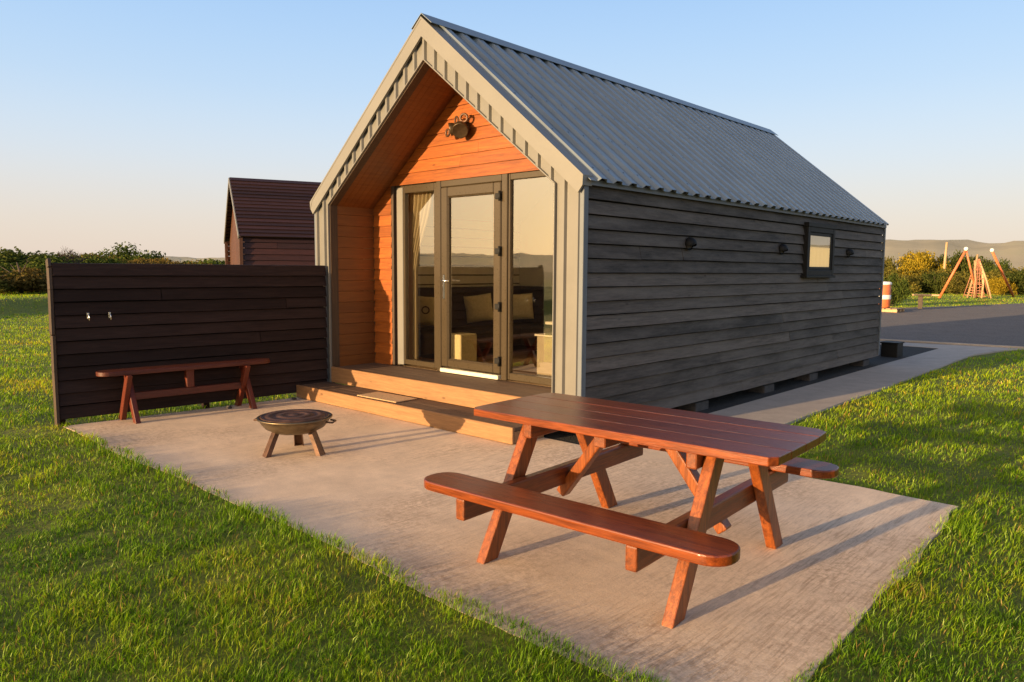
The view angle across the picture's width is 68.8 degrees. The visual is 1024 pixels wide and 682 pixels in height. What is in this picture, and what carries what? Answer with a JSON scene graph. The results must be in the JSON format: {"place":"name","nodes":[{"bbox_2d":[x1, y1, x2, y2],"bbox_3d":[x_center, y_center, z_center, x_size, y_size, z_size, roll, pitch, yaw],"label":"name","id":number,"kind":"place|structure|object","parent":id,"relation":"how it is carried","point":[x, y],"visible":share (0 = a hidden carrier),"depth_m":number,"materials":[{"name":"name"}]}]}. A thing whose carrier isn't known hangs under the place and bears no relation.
{"place":"outdoors","nodes":[
{"label":"outdoors","id":0,"kind":"place"},
{"bbox_2d":[63,397,957,681],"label":"patio","id":1,"kind":"structure","parent":0,"point":[759,611],"depth_m":4.94,"materials":[{"name":"concrete"}]},
{"bbox_2d":[96,358,269,423],"bbox_3d":[-3.866,0.579,8.970,2.000,0.595,0.422,-5,7,-43],"label":"bench","id":2,"kind":"object","parent":1,"relation":"on","point":[130,396],"visible":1,"depth_m":8.87,"materials":[{"name":"brown wood"}]},
{"bbox_2d":[253,409,336,457],"bbox_3d":[-2.067,0.880,7.128,0.714,0.367,0.704,5,7,42],"label":"fire pit","id":3,"kind":"object","parent":1,"relation":"on","point":[297,423],"visible":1,"depth_m":6.97,"materials":[{"name":"metal"}]},
{"bbox_2d":[296,382,543,444],"bbox_3d":[-1.296,0.800,8.992,3.990,0.170,0.495,5,7,42],"label":"deck step","id":4,"kind":"object","parent":1,"relation":"on","point":[454,418],"visible":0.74,"depth_m":8.58,"materials":[{"name":"brown wood"}]},
{"bbox_2d":[357,392,416,402],"bbox_3d":[-1.544,0.690,9.207,0.740,0.012,0.340,5,7,40],"label":"door mat","id":5,"kind":"object","parent":4,"relation":"on","point":[388,397],"depth_m":9.15,"materials":[{"name":"beige fabric"}]},
{"bbox_2d":[424,393,838,628],"bbox_3d":[0.771,0.895,4.614,2.025,0.852,2.015,5,7,39],"label":"picnic table","id":6,"kind":"object","parent":1,"relation":"on","point":[690,443],"visible":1,"depth_m":4.26,"materials":[{"name":"brown wood"}]},
{"bbox_2d":[0,290,1023,681],"bbox_3d":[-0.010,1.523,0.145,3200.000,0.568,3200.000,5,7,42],"label":"ground","id":7,"kind":"structure","parent":0,"point":[14,308],"depth_m":4.40,"materials":[{"name":"green plant"}]},
{"bbox_2d":[0,269,26,292],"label":"shrub","id":8,"kind":"object","parent":7,"relation":"on","point":[5,288],"visible":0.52,"depth_m":34.54,"materials":[{"name":"green plant"}]},
{"bbox_2d":[0,259,46,293],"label":"shrub","id":9,"kind":"object","parent":7,"relation":"on","point":[33,280],"visible":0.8,"depth_m":35.31,"materials":[{"name":"green plant"}]},
{"bbox_2d":[0,268,47,291],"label":"undergrowth","id":10,"kind":"object","parent":7,"relation":"on","point":[10,270],"visible":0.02,"depth_m":36.87,"materials":[{"name":"green plant"}]},
{"bbox_2d":[1,251,50,266],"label":"tree","id":11,"kind":"object","parent":7,"relation":"on","point":[20,262],"visible":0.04,"depth_m":40.35,"materials":[{"name":"green plant"}]},
{"bbox_2d":[0,253,72,291],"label":"tree","id":12,"kind":"object","parent":7,"relation":"on","point":[34,263],"visible":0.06,"depth_m":38.35,"materials":[{"name":"green plant"}]},
{"bbox_2d":[0,246,77,269],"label":"tree","id":13,"kind":"object","parent":7,"relation":"on","point":[6,256],"visible":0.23,"depth_m":39.98,"materials":[{"name":"green plant"}]},
{"bbox_2d":[57,247,89,262],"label":"bare tree","id":14,"kind":"object","parent":7,"relation":"on","point":[72,257],"visible":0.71,"depth_m":41.68,"materials":[{"name":"green plant"}]},
{"bbox_2d":[60,252,129,263],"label":"tree","id":15,"kind":"object","parent":7,"relation":"on","point":[92,259],"visible":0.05,"depth_m":46.53,"materials":[{"name":"green plant"}]},
{"bbox_2d":[2,252,224,264],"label":"hedgerow","id":16,"kind":"object","parent":7,"relation":"on","point":[212,261],"visible":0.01,"depth_m":77.52,"materials":[{"name":"green plant"}]},
{"bbox_2d":[95,241,165,262],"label":"tree","id":17,"kind":"object","parent":7,"relation":"on","point":[125,253],"visible":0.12,"depth_m":68.77,"materials":[{"name":"green plant"}]},
{"bbox_2d":[81,253,211,263],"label":"reeds","id":18,"kind":"object","parent":7,"relation":"on","point":[151,261],"visible":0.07,"depth_m":60.81,"materials":[{"name":"plant"}]},
{"bbox_2d":[45,258,327,426],"bbox_3d":[-3.860,-0.053,9.344,3.337,1.902,0.215,-5,7,-43],"label":"privacy fence","id":19,"kind":"object","parent":7,"relation":"on","point":[173,314],"visible":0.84,"depth_m":9.06,"materials":[{"name":"black wood"}]},
{"bbox_2d":[224,177,320,264],"bbox_3d":[-4.883,-2.969,25.095,8.585,4.483,4.935,-2,6,-25],"label":"neighbouring hut","id":20,"kind":"object","parent":7,"relation":"on","point":[269,222],"visible":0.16,"depth_m":22.16,"materials":[{"name":"black wood"}]},
{"bbox_2d":[354,344,937,444],"bbox_3d":[3.579,0.502,14.083,4.876,0.112,13.530,5,7,42],"label":"gravel bed","id":21,"kind":"object","parent":7,"relation":"on","point":[729,400],"visible":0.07,"depth_m":11.37,"materials":[{"name":"grey gravel"}]},
{"bbox_2d":[310,13,888,411],"bbox_3d":[2.158,-1.750,12.366,4.906,4.744,9.536,5,7,42],"label":"holiday cabin","id":22,"kind":"object","parent":21,"relation":"on","point":[674,252],"visible":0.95,"depth_m":9.71,"materials":[{"name":"black wood"}]},
{"bbox_2d":[397,182,436,367],"bbox_3d":[-1.284,-0.885,10.272,0.830,2.485,0.082,5,7,42],"label":"window","id":23,"kind":"structure","parent":22,"relation":"in","point":[402,191],"depth_m":10.41,"materials":[{"name":"grey wood"}]},
{"bbox_2d":[408,191,431,359],"bbox_3d":[-1.299,-0.887,10.478,0.590,2.420,0.070,5,7,42],"label":"curtain","id":24,"kind":"object","parent":22,"relation":"hanging from","point":[419,205],"visible":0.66,"depth_m":10.50,"materials":[{"name":"fabric"}]},
{"bbox_2d":[445,113,469,137],"bbox_3d":[-0.690,-2.678,9.326,0.394,0.309,0.237,5,7,42],"label":"wall ornament","id":25,"kind":"object","parent":22,"relation":"attached to","point":[460,128],"visible":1,"depth_m":9.26,"materials":[{"name":"metal"}]},
{"bbox_2d":[451,332,476,360],"bbox_3d":[-0.759,0.100,11.145,0.340,0.425,0.340,5,7,42],"label":"pouffe","id":26,"kind":"object","parent":22,"relation":"in","point":[463,346],"visible":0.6,"depth_m":11.01,"materials":[{"name":"fabric"}]},
{"bbox_2d":[440,181,501,373],"bbox_3d":[-0.534,-0.799,9.522,1.105,2.355,0.146,5,7,42],"label":"door","id":27,"kind":"structure","parent":22,"relation":"in","point":[495,188],"depth_m":9.55,"materials":[{"name":"grey wood"}]},
{"bbox_2d":[418,286,552,361],"bbox_3d":[0.097,-0.269,11.604,2.710,1.086,3.020,5,7,42],"label":"corner sofa","id":28,"kind":"object","parent":22,"relation":"in","point":[525,331],"visible":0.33,"depth_m":12.24,"materials":[{"name":"fabric"}]},
{"bbox_2d":[418,296,433,325],"bbox_3d":[-1.339,-0.458,11.356,0.450,0.450,0.152,6,15,-10],"label":"cushion","id":29,"kind":"object","parent":28,"relation":"on","point":[425,310],"visible":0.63,"depth_m":11.30,"materials":[{"name":"fabric"}]},
{"bbox_2d":[464,293,492,322],"bbox_3d":[-0.540,-0.537,12.224,0.450,0.450,0.144,-8,18,-3],"label":"cushion","id":30,"kind":"object","parent":28,"relation":"on","point":[478,307],"visible":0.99,"depth_m":12.16,"materials":[{"name":"fabric"}]},
{"bbox_2d":[513,293,533,319],"bbox_3d":[0.137,-0.587,12.794,0.450,0.450,0.144,-4,17,1],"label":"cushion","id":31,"kind":"object","parent":28,"relation":"on","point":[522,306],"visible":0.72,"depth_m":12.73,"materials":[{"name":"fabric"}]},
{"bbox_2d":[508,170,551,385],"bbox_3d":[0.448,-0.726,8.692,1.290,2.500,0.070,5,7,42],"label":"window","id":32,"kind":"structure","parent":22,"relation":"in","point":[530,174],"depth_m":9.06,"materials":[{"name":"brown metal"}]},
{"bbox_2d":[535,332,551,377],"bbox_3d":[0.762,0.212,9.257,0.840,0.581,0.520,5,7,42],"label":"cabinet","id":33,"kind":"object","parent":22,"relation":"in","point":[544,354],"visible":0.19,"depth_m":9.26,"materials":[{"name":"white laminate"}]},
{"bbox_2d":[545,321,551,331],"bbox_3d":[1.117,0.098,9.928,1.200,0.686,0.700,5,7,42],"label":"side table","id":34,"kind":"object","parent":22,"relation":"in","point":[548,322],"visible":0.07,"depth_m":10.03,"materials":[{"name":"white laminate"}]},
{"bbox_2d":[800,222,836,277],"bbox_3d":[4.852,-1.424,11.805,0.115,0.845,1.210,5,7,42],"label":"window","id":35,"kind":"structure","parent":22,"relation":"in","point":[819,238],"depth_m":11.74,"materials":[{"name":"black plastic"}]},
{"bbox_2d":[880,340,904,357],"bbox_3d":[7.970,0.171,15.678,0.360,0.315,0.440,5,7,42],"label":"utility box","id":36,"kind":"object","parent":21,"relation":"on","point":[892,349],"visible":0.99,"depth_m":15.54,"materials":[{"name":"black plastic"}]},
{"bbox_2d":[881,256,907,280],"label":"shrub","id":37,"kind":"object","parent":7,"relation":"on","point":[888,263],"visible":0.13,"depth_m":70.67,"materials":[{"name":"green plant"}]},
{"bbox_2d":[883,270,911,305],"bbox_3d":[19.898,-2.744,39.217,1.787,1.959,1.579,0,5,-3],"label":"shrub","id":38,"kind":"object","parent":7,"relation":"on","point":[898,289],"visible":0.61,"depth_m":38.89,"materials":[{"name":"green plant"}]},
{"bbox_2d":[896,273,923,292],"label":"shrub","id":39,"kind":"object","parent":7,"relation":"on","point":[915,283],"visible":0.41,"depth_m":62.67,"materials":[{"name":"green plant"}]},
{"bbox_2d":[897,260,929,291],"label":"shrub","id":40,"kind":"object","parent":7,"relation":"on","point":[917,266],"visible":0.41,"depth_m":67.47,"materials":[{"name":"yellow plant"}]},
{"bbox_2d":[894,250,953,271],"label":"shrub","id":41,"kind":"object","parent":7,"relation":"on","point":[930,260],"visible":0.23,"depth_m":70.92,"materials":[{"name":"plant"}]},
{"bbox_2d":[919,271,949,293],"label":"shrub","id":42,"kind":"object","parent":7,"relation":"on","point":[932,280],"visible":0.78,"depth_m":63.72,"materials":[{"name":"green plant"}]},
{"bbox_2d":[943,242,947,268],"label":"post","id":43,"kind":"object","parent":7,"relation":"on","point":[945,256],"visible":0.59,"depth_m":68.79,"materials":[{"name":"beige wood"}]},
{"bbox_2d":[880,266,1017,293],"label":"scrub","id":44,"kind":"object","parent":7,"relation":"on","point":[996,273],"visible":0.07,"depth_m":66.22,"materials":[{"name":"green plant"}]},
{"bbox_2d":[880,303,1023,345],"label":"yard","id":45,"kind":"structure","parent":7,"relation":"on","point":[998,324],"depth_m":25.37,"materials":[{"name":"grey asphalt"}]},
{"bbox_2d":[912,294,939,308],"bbox_3d":[20.027,-1.907,36.194,1.160,0.720,0.340,4,6,32],"label":"timber seat","id":46,"kind":"object","parent":45,"relation":"on","point":[920,301],"visible":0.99,"depth_m":36.21,"materials":[{"name":"brown wood"}]},
{"bbox_2d":[880,339,1023,347],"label":"kerb","id":47,"kind":"structure","parent":45,"relation":"on","point":[947,343],"depth_m":18.30,"materials":[{"name":"concrete"}]},
{"bbox_2d":[934,250,973,272],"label":"shrub","id":48,"kind":"object","parent":7,"relation":"on","point":[955,259],"visible":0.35,"depth_m":71.06,"materials":[{"name":"green plant"}]},
{"bbox_2d":[939,274,973,293],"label":"shrub","id":49,"kind":"object","parent":7,"relation":"on","point":[954,285],"visible":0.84,"depth_m":62.27,"materials":[{"name":"green plant"}]},
{"bbox_2d":[938,247,977,297],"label":"swing frame","id":50,"kind":"object","parent":7,"relation":"on","point":[955,269],"visible":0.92,"depth_m":51.43,"materials":[{"name":"orange paint"}]},
{"bbox_2d":[963,254,991,298],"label":"climbing frame","id":51,"kind":"object","parent":7,"relation":"on","point":[977,261],"visible":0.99,"depth_m":51.59,"materials":[{"name":"wood"}]},
{"bbox_2d":[962,256,995,272],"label":"shrub","id":52,"kind":"object","parent":7,"relation":"on","point":[986,262],"visible":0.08,"depth_m":70.13,"materials":[{"name":"green plant"}]},
{"bbox_2d":[980,257,1013,292],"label":"shrub","id":53,"kind":"object","parent":7,"relation":"on","point":[1004,267],"visible":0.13,"depth_m":66.36,"materials":[{"name":"green plant"}]},
{"bbox_2d":[984,277,1017,294],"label":"shrub","id":54,"kind":"object","parent":7,"relation":"on","point":[998,286],"visible":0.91,"depth_m":58.94,"materials":[{"name":"yellow plant"}]},
{"bbox_2d":[990,248,1014,296],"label":"swing frame","id":55,"kind":"object","parent":7,"relation":"on","point":[1001,270],"visible":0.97,"depth_m":53.74,"materials":[{"name":"orange paint"}]},
{"bbox_2d":[995,270,1023,294],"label":"shrub","id":56,"kind":"object","parent":7,"relation":"on","point":[1016,278],"visible":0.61,"depth_m":59.62,"materials":[{"name":"green plant"}]},
{"bbox_2d":[1006,267,1023,291],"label":"shrub","id":57,"kind":"object","parent":7,"relation":"on","point":[1013,268],"visible":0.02,"depth_m":64.19,"materials":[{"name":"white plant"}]},
{"bbox_2d":[0,0,1023,257],"label":"sky","id":58,"kind":"structure","parent":0,"point":[131,121],"materials":[{"name":"blue"}]},
{"bbox_2d":[30,239,1023,270],"bbox_3d":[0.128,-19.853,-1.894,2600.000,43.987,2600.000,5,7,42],"label":"hills","id":59,"kind":"structure","parent":0,"point":[1012,252],"depth_m":618.11,"materials":[{"name":"green plant"}]},
{"bbox_2d":[708,341,1023,424],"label":"path","id":60,"kind":"structure","parent":0,"point":[789,407],"depth_m":11.41,"materials":[{"name":"concrete"}]},
{"bbox_2d":[882,307,904,311],"bbox_3d":[16.611,-1.410,33.494,1.500,0.160,1.200,5,7,42],"label":"pallet","id":61,"kind":"object","parent":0,"point":[890,309],"visible":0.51,"depth_m":32.88,"materials":[{"name":"beige wood"}]},
{"bbox_2d":[882,281,891,307],"bbox_3d":[16.610,-2.091,33.571,0.770,1.170,0.770,5,7,42],"label":"barrel","id":62,"kind":"object","parent":61,"relation":"on","point":[886,298],"visible":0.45,"depth_m":33.23,"materials":[{"name":"orange paint"}]}
]}

